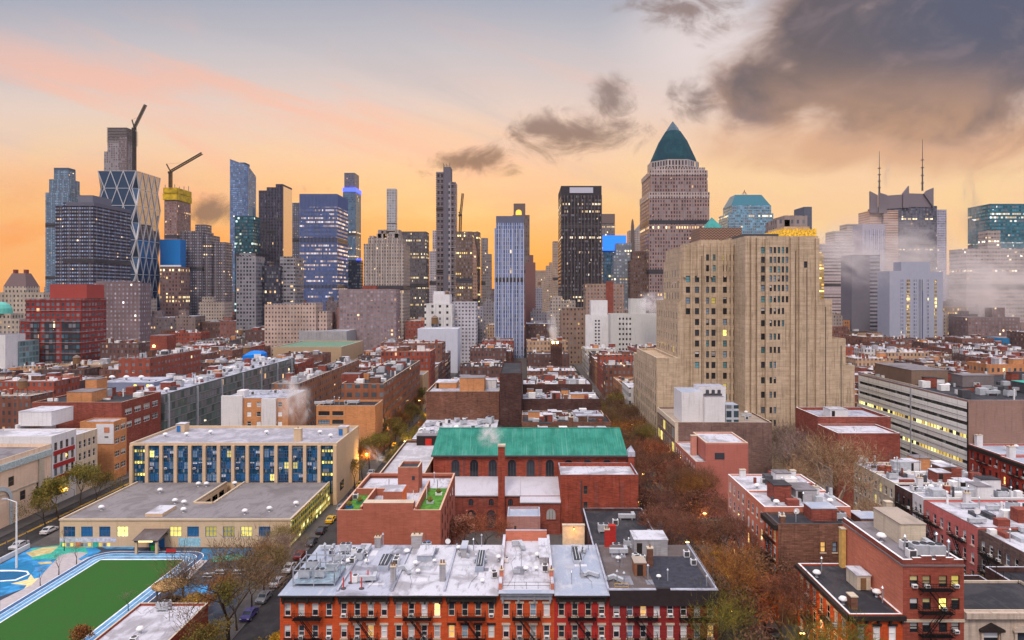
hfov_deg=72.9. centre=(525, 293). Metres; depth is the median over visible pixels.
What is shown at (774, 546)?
window
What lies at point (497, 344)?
town house
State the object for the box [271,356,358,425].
brick row
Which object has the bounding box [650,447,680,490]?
tree
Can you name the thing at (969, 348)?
town house
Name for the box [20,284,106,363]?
red tower
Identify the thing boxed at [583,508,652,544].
back extension
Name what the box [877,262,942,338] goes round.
white hotel
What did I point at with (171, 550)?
bench
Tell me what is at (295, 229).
dark tower
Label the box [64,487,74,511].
street lamp
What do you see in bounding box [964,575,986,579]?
back house
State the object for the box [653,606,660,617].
window
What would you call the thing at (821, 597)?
window
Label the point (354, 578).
condenser
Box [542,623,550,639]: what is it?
window
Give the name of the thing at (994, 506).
duct
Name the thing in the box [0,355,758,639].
ground
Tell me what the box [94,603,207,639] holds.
flat roofed building
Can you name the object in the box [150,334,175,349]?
stair tower
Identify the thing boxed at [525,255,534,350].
plain tower
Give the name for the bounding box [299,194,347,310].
blue office
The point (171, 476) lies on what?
window
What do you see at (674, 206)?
pyramid tower
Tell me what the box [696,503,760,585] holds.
tree
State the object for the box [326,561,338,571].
hvac unit
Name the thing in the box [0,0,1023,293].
sky
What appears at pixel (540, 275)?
block
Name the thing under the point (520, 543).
duct
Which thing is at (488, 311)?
city block
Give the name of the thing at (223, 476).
window
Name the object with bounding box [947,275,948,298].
city block
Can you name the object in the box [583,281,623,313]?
brick towers
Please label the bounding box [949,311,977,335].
city block
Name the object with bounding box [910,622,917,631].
window
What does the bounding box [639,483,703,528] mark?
tree
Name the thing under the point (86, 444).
apartment house
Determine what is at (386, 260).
deco tower
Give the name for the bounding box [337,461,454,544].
apartment building
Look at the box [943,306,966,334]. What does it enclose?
lit office
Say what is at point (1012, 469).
row house
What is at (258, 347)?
town house
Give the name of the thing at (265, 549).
tree
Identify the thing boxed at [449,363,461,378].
pavement
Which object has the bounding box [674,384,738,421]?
rooftop machine house
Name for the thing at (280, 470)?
school building
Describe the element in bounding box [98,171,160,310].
diagrid tower
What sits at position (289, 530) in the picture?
tree
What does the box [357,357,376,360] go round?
town house
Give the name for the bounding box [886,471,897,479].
hvac unit
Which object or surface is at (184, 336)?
town house
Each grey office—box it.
[236,253,264,336]
[280,257,303,303]
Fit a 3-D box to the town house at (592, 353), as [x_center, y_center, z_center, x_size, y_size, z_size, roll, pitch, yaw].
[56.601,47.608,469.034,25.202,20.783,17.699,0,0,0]
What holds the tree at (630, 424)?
on the ground at (263, 622)
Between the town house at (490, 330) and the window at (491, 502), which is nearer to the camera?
the window at (491, 502)
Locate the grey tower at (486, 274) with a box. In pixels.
[481,238,491,305]
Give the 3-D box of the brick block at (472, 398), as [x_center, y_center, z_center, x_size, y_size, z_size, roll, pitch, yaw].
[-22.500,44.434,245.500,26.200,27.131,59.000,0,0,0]
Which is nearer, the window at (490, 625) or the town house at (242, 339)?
the window at (490, 625)
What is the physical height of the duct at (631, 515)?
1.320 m
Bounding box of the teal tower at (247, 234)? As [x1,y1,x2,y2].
[235,207,259,314]
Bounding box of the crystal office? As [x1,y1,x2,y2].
[719,190,772,233]
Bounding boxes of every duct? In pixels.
[199,374,214,378]
[213,372,227,376]
[259,390,271,394]
[261,360,272,363]
[281,388,293,392]
[314,401,325,404]
[320,544,334,550]
[335,552,354,560]
[348,400,359,403]
[358,571,376,582]
[361,543,371,551]
[397,564,410,574]
[424,421,435,426]
[512,540,524,550]
[536,394,545,398]
[572,544,581,552]
[584,570,599,577]
[606,573,622,582]
[609,545,627,554]
[618,511,634,519]
[741,413,751,416]
[921,537,932,541]
[960,501,977,508]
[967,515,986,523]
[985,389,999,394]
[985,503,1003,510]
[1018,527,1023,533]
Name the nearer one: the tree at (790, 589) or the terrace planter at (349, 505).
the tree at (790, 589)
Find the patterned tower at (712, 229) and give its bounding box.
[691,217,741,242]
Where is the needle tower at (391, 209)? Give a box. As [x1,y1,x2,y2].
[387,189,396,233]
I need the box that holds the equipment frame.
[292,551,345,586]
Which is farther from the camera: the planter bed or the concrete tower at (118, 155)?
the concrete tower at (118, 155)
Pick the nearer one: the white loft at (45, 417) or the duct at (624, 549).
the duct at (624, 549)
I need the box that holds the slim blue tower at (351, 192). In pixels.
[343,173,360,259]
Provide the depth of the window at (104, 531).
158.21 m
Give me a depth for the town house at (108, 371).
379.05 m
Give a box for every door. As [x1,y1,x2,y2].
[149,537,164,546]
[425,439,431,444]
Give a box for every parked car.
[8,540,29,549]
[39,526,58,534]
[239,607,258,620]
[255,590,272,603]
[269,576,284,587]
[281,562,296,572]
[293,550,306,559]
[304,537,317,546]
[315,526,327,534]
[325,515,336,523]
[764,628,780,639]
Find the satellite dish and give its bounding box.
[974,508,980,516]
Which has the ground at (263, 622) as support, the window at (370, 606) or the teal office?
the teal office
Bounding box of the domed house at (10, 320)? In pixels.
[0,302,25,332]
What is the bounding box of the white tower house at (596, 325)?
[585,300,607,345]
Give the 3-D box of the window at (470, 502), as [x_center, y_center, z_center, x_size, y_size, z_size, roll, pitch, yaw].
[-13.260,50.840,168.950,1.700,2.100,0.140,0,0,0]
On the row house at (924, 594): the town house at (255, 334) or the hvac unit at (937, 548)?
the hvac unit at (937, 548)
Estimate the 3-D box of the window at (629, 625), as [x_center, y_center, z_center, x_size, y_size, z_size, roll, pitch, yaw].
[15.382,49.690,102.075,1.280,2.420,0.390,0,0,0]
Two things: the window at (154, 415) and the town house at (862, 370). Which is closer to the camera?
the window at (154, 415)
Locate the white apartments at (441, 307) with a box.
[425,291,453,326]
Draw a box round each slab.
[0,333,24,368]
[552,241,557,295]
[841,255,879,331]
[858,363,1023,471]
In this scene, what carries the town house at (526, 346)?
on the ground at (263, 622)
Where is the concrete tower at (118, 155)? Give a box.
[104,127,137,170]
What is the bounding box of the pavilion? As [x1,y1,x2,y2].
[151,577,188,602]
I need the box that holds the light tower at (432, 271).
[429,230,435,302]
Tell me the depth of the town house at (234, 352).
494.67 m
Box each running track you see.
[0,551,202,614]
[0,554,195,639]
[0,556,188,639]
[0,557,188,639]
[0,559,183,639]
[1,551,203,610]
[2,553,196,613]
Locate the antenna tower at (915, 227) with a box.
[858,139,946,300]
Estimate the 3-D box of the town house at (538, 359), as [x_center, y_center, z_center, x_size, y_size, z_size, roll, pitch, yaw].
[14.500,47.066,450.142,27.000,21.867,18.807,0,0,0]
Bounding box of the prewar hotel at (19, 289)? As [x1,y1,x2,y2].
[0,270,49,317]
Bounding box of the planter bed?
[57,552,86,559]
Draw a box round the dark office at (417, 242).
[402,231,428,317]
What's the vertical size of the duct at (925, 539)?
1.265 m
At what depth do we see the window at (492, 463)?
179.98 m
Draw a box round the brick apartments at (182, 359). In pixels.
[118,345,200,377]
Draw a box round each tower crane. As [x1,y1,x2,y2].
[132,104,146,170]
[166,152,202,187]
[458,193,463,230]
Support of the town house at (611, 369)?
on the ground at (263, 622)
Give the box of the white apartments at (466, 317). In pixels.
[452,302,477,362]
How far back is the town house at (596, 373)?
434.77 m
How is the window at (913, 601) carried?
in the row house at (924, 594)
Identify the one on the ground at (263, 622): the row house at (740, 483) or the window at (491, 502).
the row house at (740, 483)
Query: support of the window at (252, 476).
in the school building at (280, 470)
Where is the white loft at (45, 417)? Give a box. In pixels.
[15,406,72,428]
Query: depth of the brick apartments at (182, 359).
342.65 m
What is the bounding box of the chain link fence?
[1,531,26,553]
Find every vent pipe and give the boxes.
[647,564,648,578]
[903,534,906,553]
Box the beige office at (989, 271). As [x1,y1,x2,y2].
[949,230,1023,320]
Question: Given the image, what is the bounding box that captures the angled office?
[456,231,480,305]
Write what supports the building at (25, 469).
on the ground at (263, 622)
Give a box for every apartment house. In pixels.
[0,429,75,504]
[27,428,96,494]
[221,389,305,425]
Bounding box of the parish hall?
[380,433,437,472]
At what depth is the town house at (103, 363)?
401.76 m
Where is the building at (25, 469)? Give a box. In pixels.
[0,444,52,528]
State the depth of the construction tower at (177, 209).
1000.00 m
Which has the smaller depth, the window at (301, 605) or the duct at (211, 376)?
the window at (301, 605)
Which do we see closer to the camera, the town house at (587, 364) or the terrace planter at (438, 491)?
the terrace planter at (438, 491)
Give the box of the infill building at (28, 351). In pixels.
[18,340,38,365]
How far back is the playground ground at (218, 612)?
141.65 m
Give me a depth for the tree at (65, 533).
155.80 m
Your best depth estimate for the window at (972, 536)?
125.89 m
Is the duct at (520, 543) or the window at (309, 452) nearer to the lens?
the duct at (520, 543)
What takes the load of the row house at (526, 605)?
on the ground at (263, 622)
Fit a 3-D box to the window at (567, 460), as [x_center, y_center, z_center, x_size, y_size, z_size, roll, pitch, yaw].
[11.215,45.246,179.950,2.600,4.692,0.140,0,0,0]
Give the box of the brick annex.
[507,507,539,528]
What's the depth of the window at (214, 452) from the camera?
190.23 m
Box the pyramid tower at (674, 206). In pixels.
[640,122,709,312]
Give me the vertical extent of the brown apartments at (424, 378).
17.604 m
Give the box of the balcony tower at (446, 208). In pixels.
[436,163,456,300]
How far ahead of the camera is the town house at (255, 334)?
576.43 m
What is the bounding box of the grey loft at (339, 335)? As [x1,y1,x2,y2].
[299,329,355,340]
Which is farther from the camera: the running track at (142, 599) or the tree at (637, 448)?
the tree at (637, 448)
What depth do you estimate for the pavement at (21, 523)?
186.47 m
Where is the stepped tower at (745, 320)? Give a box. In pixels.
[633,226,854,469]
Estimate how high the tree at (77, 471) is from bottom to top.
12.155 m
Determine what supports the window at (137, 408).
in the brick factory at (96, 397)
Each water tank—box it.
[17,378,27,394]
[72,355,80,368]
[238,328,243,336]
[243,345,250,354]
[431,315,437,326]
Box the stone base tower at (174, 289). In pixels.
[160,265,189,316]
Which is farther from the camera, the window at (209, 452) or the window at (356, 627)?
the window at (209, 452)
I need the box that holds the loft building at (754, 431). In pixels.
[657,407,771,486]
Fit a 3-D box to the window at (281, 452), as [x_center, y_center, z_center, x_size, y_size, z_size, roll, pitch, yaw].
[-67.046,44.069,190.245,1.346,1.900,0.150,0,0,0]
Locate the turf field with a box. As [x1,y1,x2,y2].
[0,560,179,639]
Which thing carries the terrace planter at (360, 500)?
on the apartment building at (395, 509)
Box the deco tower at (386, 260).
[364,230,409,339]
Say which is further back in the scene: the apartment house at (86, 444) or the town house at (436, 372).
the town house at (436, 372)
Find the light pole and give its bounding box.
[2,498,17,567]
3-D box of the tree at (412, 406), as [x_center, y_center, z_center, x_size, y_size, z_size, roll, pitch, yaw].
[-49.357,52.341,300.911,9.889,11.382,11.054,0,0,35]
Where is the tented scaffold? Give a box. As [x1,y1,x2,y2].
[243,350,266,359]
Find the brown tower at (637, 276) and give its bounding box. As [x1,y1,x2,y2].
[628,251,645,298]
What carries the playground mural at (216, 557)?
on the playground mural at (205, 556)
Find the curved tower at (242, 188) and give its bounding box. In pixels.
[230,159,255,290]
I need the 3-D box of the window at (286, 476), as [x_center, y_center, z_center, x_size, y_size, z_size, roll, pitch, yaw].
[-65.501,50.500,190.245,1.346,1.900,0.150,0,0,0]
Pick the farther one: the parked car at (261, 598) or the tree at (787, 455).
the tree at (787, 455)
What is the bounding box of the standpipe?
[348,572,352,583]
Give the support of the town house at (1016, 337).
on the ground at (263, 622)
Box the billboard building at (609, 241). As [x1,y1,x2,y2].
[602,235,625,283]
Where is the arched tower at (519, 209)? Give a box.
[513,203,529,302]
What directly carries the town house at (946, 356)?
on the ground at (263, 622)
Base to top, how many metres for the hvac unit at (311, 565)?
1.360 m
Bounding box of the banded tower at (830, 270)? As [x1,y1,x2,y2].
[820,244,853,313]
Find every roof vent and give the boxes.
[136,625,144,633]
[773,499,779,505]
[813,569,820,577]
[838,596,846,604]
[872,588,880,596]
[876,532,886,541]
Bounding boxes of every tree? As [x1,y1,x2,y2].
[11,493,60,526]
[24,472,72,518]
[34,565,48,585]
[50,553,64,574]
[52,527,72,550]
[56,458,102,504]
[67,623,94,639]
[69,543,83,564]
[85,469,127,500]
[120,590,137,610]
[134,520,302,639]
[179,613,236,639]
[182,591,208,602]
[195,571,237,610]
[196,623,218,639]
[210,575,259,630]
[232,564,277,606]
[236,542,289,589]
[250,540,288,568]
[255,529,312,567]
[257,521,311,564]
[269,630,279,639]
[350,459,368,488]
[357,444,379,479]
[359,434,383,468]
[363,432,392,461]
[379,429,397,453]
[380,443,401,462]
[382,416,408,448]
[390,417,410,441]
[394,408,409,436]
[396,425,420,442]
[400,431,416,441]
[402,409,414,422]
[404,402,424,426]
[413,395,425,416]
[414,419,424,427]
[417,387,427,409]
[449,510,480,542]
[451,508,516,544]
[594,409,618,424]
[600,385,621,401]
[601,396,625,408]
[601,404,633,421]
[602,392,625,405]
[604,411,627,430]
[611,418,635,435]
[614,401,624,427]
[616,401,639,425]
[617,402,638,422]
[618,412,645,431]
[619,417,646,440]
[622,430,643,449]
[622,483,660,509]
[624,418,657,467]
[624,439,648,457]
[626,440,657,463]
[626,446,670,508]
[628,423,652,444]
[632,434,671,477]
[632,498,701,544]
[633,447,648,470]
[634,498,687,527]
[635,464,657,507]
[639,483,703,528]
[642,434,663,454]
[645,508,717,546]
[648,441,675,486]
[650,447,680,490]
[651,455,692,500]
[652,455,683,501]
[658,460,727,497]
[668,539,700,560]
[669,465,724,523]
[673,485,724,533]
[681,579,768,639]
[687,514,736,567]
[691,490,731,550]
[693,536,786,617]
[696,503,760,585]
[711,566,769,639]
[718,539,765,587]
[722,542,802,625]
[730,624,795,639]
[732,561,846,639]
[740,570,805,639]
[758,433,835,478]
[771,423,819,460]
[772,415,796,469]
[775,602,884,639]
[776,424,898,499]
[780,460,839,495]
[844,494,883,511]
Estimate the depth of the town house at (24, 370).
396.52 m
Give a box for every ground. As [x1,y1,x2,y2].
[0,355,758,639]
[0,547,284,631]
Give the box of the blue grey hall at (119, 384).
[107,377,173,390]
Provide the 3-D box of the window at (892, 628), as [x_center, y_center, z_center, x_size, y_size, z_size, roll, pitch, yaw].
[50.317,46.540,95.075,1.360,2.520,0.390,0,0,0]
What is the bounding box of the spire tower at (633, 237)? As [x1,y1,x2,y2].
[627,219,639,251]
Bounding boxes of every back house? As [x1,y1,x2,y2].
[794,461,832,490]
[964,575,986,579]
[985,562,1023,585]
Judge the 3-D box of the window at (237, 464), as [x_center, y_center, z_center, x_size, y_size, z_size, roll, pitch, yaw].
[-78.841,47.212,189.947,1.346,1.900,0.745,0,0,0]
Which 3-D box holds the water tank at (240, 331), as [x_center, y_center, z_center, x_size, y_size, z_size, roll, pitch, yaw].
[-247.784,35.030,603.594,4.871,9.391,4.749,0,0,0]
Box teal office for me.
[968,204,1023,248]
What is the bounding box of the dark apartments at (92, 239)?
[55,195,130,283]
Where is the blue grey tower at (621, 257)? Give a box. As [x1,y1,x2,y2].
[611,243,630,308]
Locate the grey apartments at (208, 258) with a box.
[180,225,231,314]
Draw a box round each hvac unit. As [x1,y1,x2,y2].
[156,599,171,611]
[174,380,183,386]
[298,568,311,578]
[306,560,318,568]
[314,567,325,578]
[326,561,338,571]
[340,542,351,552]
[354,549,364,560]
[422,541,431,544]
[460,419,466,424]
[485,415,493,423]
[597,522,608,532]
[612,542,623,544]
[623,539,630,545]
[837,511,846,519]
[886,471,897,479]
[908,541,930,554]
[927,542,945,555]
[994,489,1007,496]
[1003,389,1016,396]
[1005,501,1019,508]
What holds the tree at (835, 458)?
on the ground at (263, 622)
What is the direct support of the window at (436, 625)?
in the row house at (417, 606)
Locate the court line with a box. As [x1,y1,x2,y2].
[0,570,28,581]
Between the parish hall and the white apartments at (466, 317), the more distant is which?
the white apartments at (466, 317)
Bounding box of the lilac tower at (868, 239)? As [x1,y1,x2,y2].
[852,224,884,270]
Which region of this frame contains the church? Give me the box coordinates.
[431,427,637,534]
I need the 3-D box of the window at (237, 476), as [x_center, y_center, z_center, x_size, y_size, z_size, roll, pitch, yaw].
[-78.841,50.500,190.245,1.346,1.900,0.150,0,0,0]
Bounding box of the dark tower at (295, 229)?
[292,203,298,256]
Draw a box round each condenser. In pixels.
[129,635,138,639]
[329,548,334,555]
[349,556,355,564]
[352,574,358,583]
[353,493,358,499]
[392,557,398,565]
[437,421,442,426]
[445,418,450,424]
[490,570,497,578]
[542,563,547,572]
[612,518,617,525]
[683,549,689,557]
[690,558,696,565]
[760,477,764,483]
[899,539,908,550]
[905,547,916,558]
[911,485,917,491]
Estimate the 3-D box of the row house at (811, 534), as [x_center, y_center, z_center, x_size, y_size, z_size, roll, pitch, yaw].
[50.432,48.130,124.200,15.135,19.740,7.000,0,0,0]
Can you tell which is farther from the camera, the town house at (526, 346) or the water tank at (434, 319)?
the town house at (526, 346)
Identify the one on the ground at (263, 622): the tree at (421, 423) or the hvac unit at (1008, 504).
the tree at (421, 423)
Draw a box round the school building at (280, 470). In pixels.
[59,422,358,553]
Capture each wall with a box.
[0,543,29,562]
[562,523,584,544]
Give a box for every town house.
[0,367,37,372]
[0,369,22,374]
[0,370,34,379]
[0,373,79,396]
[0,388,53,428]
[12,362,60,368]
[38,364,100,375]
[47,371,103,388]
[57,358,117,368]
[99,364,117,379]
[100,338,149,360]
[161,330,174,333]
[170,329,209,343]
[183,340,225,348]
[196,336,240,344]
[199,346,244,358]
[200,320,222,338]
[201,348,219,359]
[201,354,205,360]
[201,356,243,370]
[217,336,244,343]
[223,342,264,350]
[242,341,269,356]
[245,326,264,343]
[271,353,313,367]
[280,350,330,364]
[295,361,306,374]
[314,361,322,367]
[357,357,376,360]
[358,350,380,357]
[359,360,380,365]
[359,362,375,370]
[360,357,380,361]
[373,345,398,350]
[373,348,384,352]
[381,338,412,344]
[381,345,434,387]
[399,339,445,378]
[405,317,424,339]
[435,361,441,378]
[435,365,437,381]
[446,350,450,378]
[446,360,447,378]
[451,375,499,381]
[460,360,505,377]
[468,359,502,362]
[470,343,507,361]
[482,337,513,360]
[482,342,510,346]
[487,323,493,337]
[507,349,511,360]
[526,320,554,338]
[526,337,551,360]
[527,336,567,351]
[527,350,568,366]
[527,362,575,375]
[527,372,584,378]
[582,343,617,370]
[585,354,588,375]
[589,348,621,379]
[592,356,596,383]
[595,360,596,386]
[597,350,632,390]
[600,365,602,392]
[603,360,632,398]
[613,376,632,410]
[617,380,632,407]
[622,381,632,421]
[627,343,653,351]
[632,344,655,351]
[832,326,847,337]
[843,320,849,329]
[845,333,893,345]
[846,344,853,354]
[846,352,893,365]
[848,329,881,334]
[854,344,901,354]
[855,367,874,381]
[855,389,857,401]
[858,366,872,370]
[863,340,911,346]
[875,347,928,358]
[893,334,926,343]
[894,355,930,362]
[897,346,932,352]
[905,356,966,365]
[912,339,962,349]
[922,350,947,356]
[924,362,966,367]
[925,336,943,340]
[928,344,968,353]
[933,352,970,359]
[939,365,966,372]
[944,334,993,342]
[952,344,997,352]
[952,350,1005,361]
[963,340,1016,347]
[965,353,1023,361]
[967,357,1023,373]
[974,346,1023,353]
[999,351,1023,357]
[1007,330,1023,348]
[1020,320,1023,330]
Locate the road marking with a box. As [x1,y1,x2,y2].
[0,484,125,545]
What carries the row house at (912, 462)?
on the ground at (263, 622)
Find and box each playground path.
[0,557,88,610]
[188,560,206,577]
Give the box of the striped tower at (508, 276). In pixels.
[494,216,523,357]
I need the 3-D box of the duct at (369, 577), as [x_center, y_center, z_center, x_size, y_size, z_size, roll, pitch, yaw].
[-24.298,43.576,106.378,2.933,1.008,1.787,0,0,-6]
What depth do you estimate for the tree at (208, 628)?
113.54 m
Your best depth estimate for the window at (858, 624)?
95.12 m
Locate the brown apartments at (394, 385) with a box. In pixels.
[341,357,419,450]
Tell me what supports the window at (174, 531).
in the school building at (280, 470)
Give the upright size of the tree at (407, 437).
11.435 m
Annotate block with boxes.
[93,281,150,340]
[151,299,156,316]
[151,311,174,334]
[160,239,185,266]
[175,310,204,331]
[199,297,231,320]
[220,317,235,337]
[232,291,234,310]
[262,261,281,325]
[316,400,382,459]
[325,297,338,328]
[332,312,334,328]
[337,307,338,328]
[339,286,399,352]
[348,259,362,288]
[412,375,499,439]
[415,314,422,318]
[478,306,483,345]
[484,298,493,337]
[500,361,521,426]
[524,303,524,346]
[530,308,549,322]
[535,270,545,311]
[535,288,541,311]
[546,262,551,311]
[550,296,575,337]
[560,307,585,364]
[832,312,842,325]
[943,299,965,306]
[943,312,946,334]
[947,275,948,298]
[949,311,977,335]
[952,308,1019,336]
[968,304,1005,316]
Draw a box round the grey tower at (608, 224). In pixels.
[602,214,614,250]
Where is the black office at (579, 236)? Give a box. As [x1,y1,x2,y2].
[558,186,601,306]
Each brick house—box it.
[796,406,890,458]
[817,424,899,508]
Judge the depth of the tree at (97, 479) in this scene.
186.71 m
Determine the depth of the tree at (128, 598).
126.10 m
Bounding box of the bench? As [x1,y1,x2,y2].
[166,549,175,553]
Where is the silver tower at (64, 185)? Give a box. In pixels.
[45,168,79,291]
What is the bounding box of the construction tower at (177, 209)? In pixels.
[163,184,191,238]
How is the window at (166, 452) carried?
in the school building at (280, 470)
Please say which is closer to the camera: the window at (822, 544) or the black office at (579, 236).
the window at (822, 544)
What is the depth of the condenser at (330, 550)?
116.09 m
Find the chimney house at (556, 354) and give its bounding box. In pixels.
[550,341,561,366]
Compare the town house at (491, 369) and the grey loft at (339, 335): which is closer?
the town house at (491, 369)
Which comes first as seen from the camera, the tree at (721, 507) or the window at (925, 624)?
the window at (925, 624)
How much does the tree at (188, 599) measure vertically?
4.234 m
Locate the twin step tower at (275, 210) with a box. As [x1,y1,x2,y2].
[259,184,291,265]
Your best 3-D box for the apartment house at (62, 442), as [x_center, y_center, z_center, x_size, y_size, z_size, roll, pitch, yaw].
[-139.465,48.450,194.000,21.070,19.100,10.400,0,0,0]
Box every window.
[8,476,13,486]
[20,490,24,500]
[64,527,74,536]
[81,527,92,536]
[100,527,109,536]
[117,527,127,536]
[125,408,131,414]
[135,405,140,411]
[135,417,140,424]
[144,402,149,408]
[144,415,149,421]
[149,450,154,456]
[149,462,154,468]
[149,474,154,480]
[152,400,157,406]
[152,412,157,418]
[155,450,158,457]
[164,450,168,457]
[164,462,168,468]
[164,474,168,480]
[169,450,173,456]
[169,462,173,468]
[169,474,173,480]
[170,527,180,536]
[178,450,182,456]
[178,462,182,468]
[178,474,182,480]
[187,527,198,536]
[192,450,197,456]
[192,462,197,468]
[192,474,197,480]
[206,527,216,536]
[207,450,211,456]
[207,462,211,468]
[207,474,211,480]
[212,450,216,456]
[212,462,216,468]
[212,474,216,480]
[221,450,225,456]
[221,462,225,468]
[221,474,225,480]
[223,527,234,536]
[235,450,240,456]
[235,462,240,468]
[235,474,240,480]
[241,450,244,457]
[241,527,251,536]
[250,450,254,456]
[250,462,254,468]
[250,474,254,480]
[255,450,259,456]
[255,462,259,468]
[255,474,259,480]
[259,527,269,536]
[264,450,268,456]
[264,462,268,468]
[264,474,268,480]
[278,450,283,456]
[278,462,283,468]
[278,474,283,480]
[283,603,291,617]
[283,625,291,639]
[284,450,288,456]
[284,462,288,468]
[284,474,288,480]
[293,450,297,457]
[293,462,297,468]
[293,474,297,480]
[297,603,304,617]
[297,625,304,639]
[298,450,302,456]
[298,462,302,468]
[298,474,302,480]
[307,450,311,456]
[307,462,311,468]
[307,474,311,480]
[311,603,318,617]
[311,625,318,639]
[318,411,329,415]
[318,420,329,424]
[325,603,332,617]
[325,625,332,639]
[332,411,343,415]
[332,420,343,424]
[339,623,347,639]
[340,479,343,490]
[340,602,347,617]
[353,602,361,617]
[353,623,361,639]
[366,602,374,617]
[366,623,374,639]
[380,602,387,617]
[380,623,387,639]
[394,602,402,617]
[394,623,402,639]
[407,602,415,617]
[407,623,415,639]
[420,602,428,617]
[420,623,428,639]
[433,602,441,617]
[433,623,441,639]
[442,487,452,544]
[447,623,455,637]
[449,602,455,615]
[450,459,459,475]
[460,602,468,615]
[460,623,468,637]
[466,509,476,525]
[467,498,473,505]
[469,459,478,475]
[474,602,481,615]
[474,623,481,637]
[486,509,496,528]
[487,602,495,616]
[487,623,495,637]
[488,459,497,475]
[488,498,494,505]
[502,601,509,617]
[502,623,509,639]
[507,459,516,475]
[507,498,513,505]
[515,601,523,617]
[515,623,523,639]
[526,459,535,476]
[529,601,537,617]
[529,623,537,639]
[542,601,550,617]
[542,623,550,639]
[545,459,554,476]
[545,507,556,519]
[557,623,565,639]
[558,602,565,617]
[564,459,572,462]
[571,602,578,617]
[571,623,578,639]
[583,459,592,462]
[583,486,587,493]
[583,502,587,507]
[584,602,592,617]
[584,623,592,639]
[595,320,599,344]
[597,602,605,617]
[597,623,605,639]
[602,459,611,462]
[612,623,620,639]
[613,606,620,617]
[626,606,633,617]
[626,623,633,639]
[639,606,646,617]
[639,623,647,639]
[652,623,660,639]
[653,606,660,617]
[666,311,676,341]
[666,606,673,617]
[666,623,674,639]
[679,623,687,639]
[680,606,687,617]
[693,606,699,617]
[693,623,701,639]
[706,623,714,639]
[773,544,775,560]
[819,593,822,612]
[820,542,826,553]
[826,601,829,620]
[832,542,837,553]
[833,608,837,626]
[856,624,865,638]
[872,624,881,639]
[888,624,897,639]
[910,575,917,587]
[910,598,917,608]
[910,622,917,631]
[923,575,930,587]
[923,598,929,608]
[923,622,929,631]
[939,575,946,586]
[939,598,946,610]
[939,622,946,631]
[951,575,959,587]
[951,598,958,608]
[951,622,959,633]
[954,525,957,537]
[961,529,965,541]
[970,534,974,546]
[970,552,974,564]
[980,541,984,553]
[981,559,984,572]
[984,633,998,639]
[987,545,992,557]
[995,549,1001,563]
[1004,554,1009,565]
[1018,633,1023,639]
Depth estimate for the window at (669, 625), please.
102.20 m
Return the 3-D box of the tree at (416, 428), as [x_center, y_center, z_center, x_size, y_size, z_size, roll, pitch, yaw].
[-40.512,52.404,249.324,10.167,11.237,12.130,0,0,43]
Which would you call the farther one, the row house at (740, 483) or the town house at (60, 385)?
the town house at (60, 385)
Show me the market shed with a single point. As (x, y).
(351, 349)
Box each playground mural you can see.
[0,547,100,595]
[0,562,34,587]
[0,571,26,579]
[11,575,37,587]
[27,547,56,556]
[31,545,91,558]
[79,547,95,559]
[102,547,133,548]
[173,585,218,595]
[201,548,267,559]
[212,554,247,561]
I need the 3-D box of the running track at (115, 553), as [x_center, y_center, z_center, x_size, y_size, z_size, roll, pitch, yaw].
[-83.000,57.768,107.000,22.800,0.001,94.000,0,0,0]
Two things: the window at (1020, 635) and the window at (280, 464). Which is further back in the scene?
the window at (280, 464)
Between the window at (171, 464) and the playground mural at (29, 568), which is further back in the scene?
the window at (171, 464)
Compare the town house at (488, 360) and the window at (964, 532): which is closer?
the window at (964, 532)
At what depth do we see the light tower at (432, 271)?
1000.00 m
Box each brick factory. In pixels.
[32,377,160,470]
[80,418,126,479]
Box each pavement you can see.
[0,471,128,537]
[30,409,425,639]
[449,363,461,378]
[455,503,655,544]
[514,358,526,382]
[574,364,604,399]
[624,429,797,639]
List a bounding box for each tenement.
[522,374,591,392]
[522,389,600,409]
[522,408,603,414]
[522,410,610,426]
[527,388,579,392]
[537,422,605,426]
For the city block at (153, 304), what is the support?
on the ground at (263, 622)
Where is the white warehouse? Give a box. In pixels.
[418,327,459,372]
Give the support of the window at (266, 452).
in the school building at (280, 470)
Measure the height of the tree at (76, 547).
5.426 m
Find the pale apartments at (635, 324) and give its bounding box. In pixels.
[608,299,655,350]
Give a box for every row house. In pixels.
[278,545,364,639]
[335,533,411,639]
[390,531,457,639]
[444,540,501,639]
[498,529,553,639]
[550,544,609,639]
[597,526,718,639]
[675,432,747,516]
[728,469,823,564]
[746,479,850,587]
[760,502,852,624]
[795,563,906,639]
[838,500,964,639]
[851,511,873,520]
[854,454,952,510]
[872,463,981,509]
[893,475,1010,515]
[911,481,1023,533]
[922,490,1023,574]
[964,580,1023,639]
[967,433,1023,478]
[977,528,1023,576]
[998,444,1023,494]
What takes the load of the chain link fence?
on the ground at (263, 622)
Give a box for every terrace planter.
[345,501,352,508]
[356,496,363,503]
[426,496,433,503]
[435,488,441,494]
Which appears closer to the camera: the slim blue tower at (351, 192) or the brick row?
the brick row
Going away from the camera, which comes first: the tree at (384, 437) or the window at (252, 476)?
the window at (252, 476)
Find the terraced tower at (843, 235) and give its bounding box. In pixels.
[825,224,859,243]
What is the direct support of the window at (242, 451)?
in the school building at (280, 470)
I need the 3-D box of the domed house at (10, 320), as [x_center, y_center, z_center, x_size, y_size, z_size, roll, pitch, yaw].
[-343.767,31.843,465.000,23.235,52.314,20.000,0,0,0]
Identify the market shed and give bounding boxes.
[273,341,362,361]
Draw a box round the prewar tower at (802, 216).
[765,207,811,232]
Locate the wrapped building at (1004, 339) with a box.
[987,337,1008,343]
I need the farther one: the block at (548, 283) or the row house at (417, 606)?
the block at (548, 283)
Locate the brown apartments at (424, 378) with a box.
[420,371,428,409]
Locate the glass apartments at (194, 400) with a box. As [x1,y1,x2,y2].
[116,356,294,430]

